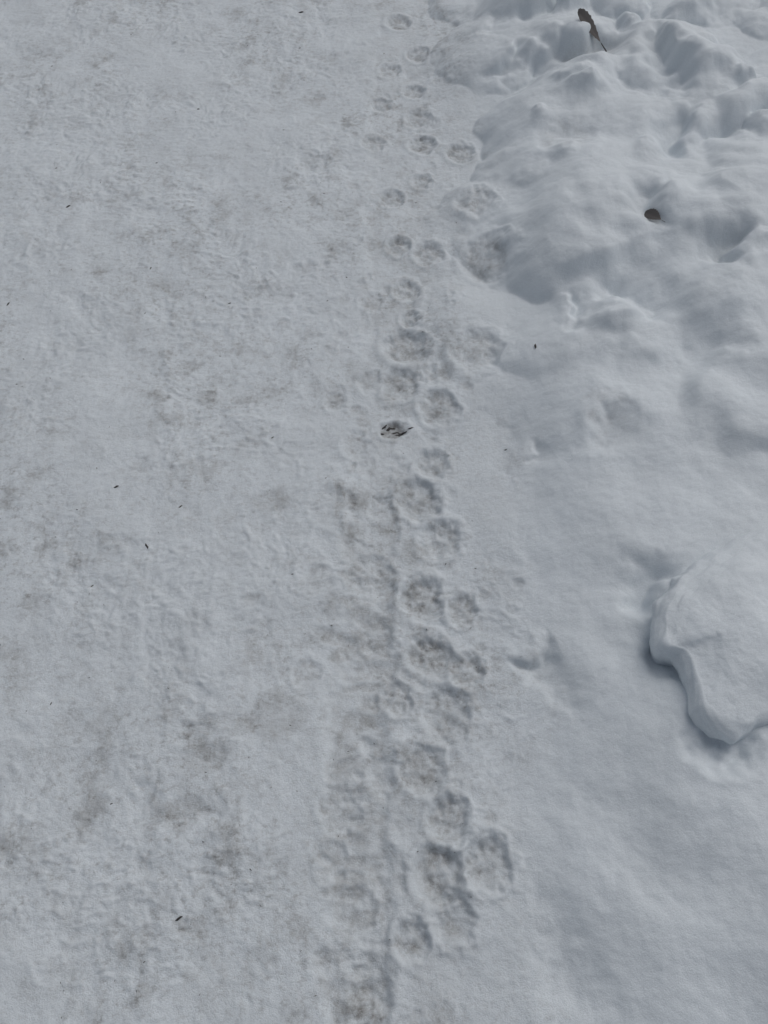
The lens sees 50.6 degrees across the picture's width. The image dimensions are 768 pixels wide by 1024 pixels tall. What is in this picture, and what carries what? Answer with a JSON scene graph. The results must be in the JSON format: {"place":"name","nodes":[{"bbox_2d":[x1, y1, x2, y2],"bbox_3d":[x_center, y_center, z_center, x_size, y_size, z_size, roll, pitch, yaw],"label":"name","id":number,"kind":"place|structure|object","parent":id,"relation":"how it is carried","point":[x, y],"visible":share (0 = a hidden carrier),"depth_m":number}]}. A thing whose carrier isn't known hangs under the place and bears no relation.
{"place":"outdoors","nodes":[
{"label":"outdoors","id":0,"kind":"place"},
{"bbox_2d":[0,0,767,1023],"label":"snow ground","id":1,"kind":"structure","parent":0,"point":[522,522],"depth_m":1.88},
{"bbox_2d":[0,11,535,1018],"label":"bark crumbs","id":2,"kind":"object","parent":1,"relation":"on","point":[326,477],"visible":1,"depth_m":2.04},
{"bbox_2d":[578,8,606,51],"bbox_3d":[0.700,-1.615,2.732,0.124,0.116,0.045,27,62,16],"label":"dead leaf","id":3,"kind":"object","parent":1,"relation":"on","point":[584,15],"visible":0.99,"depth_m":2.72},
{"bbox_2d":[644,208,664,221],"bbox_3d":[0.735,-0.800,2.200,0.026,0.022,0.068,-39,66,-22],"label":"dead leaf","id":4,"kind":"object","parent":1,"relation":"on","point":[652,214],"visible":1,"depth_m":2.20},
{"bbox_2d":[649,525,767,743],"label":"snow chunk","id":5,"kind":"object","parent":1,"relation":"on","point":[708,641],"visible":0.98,"depth_m":1.55}
]}

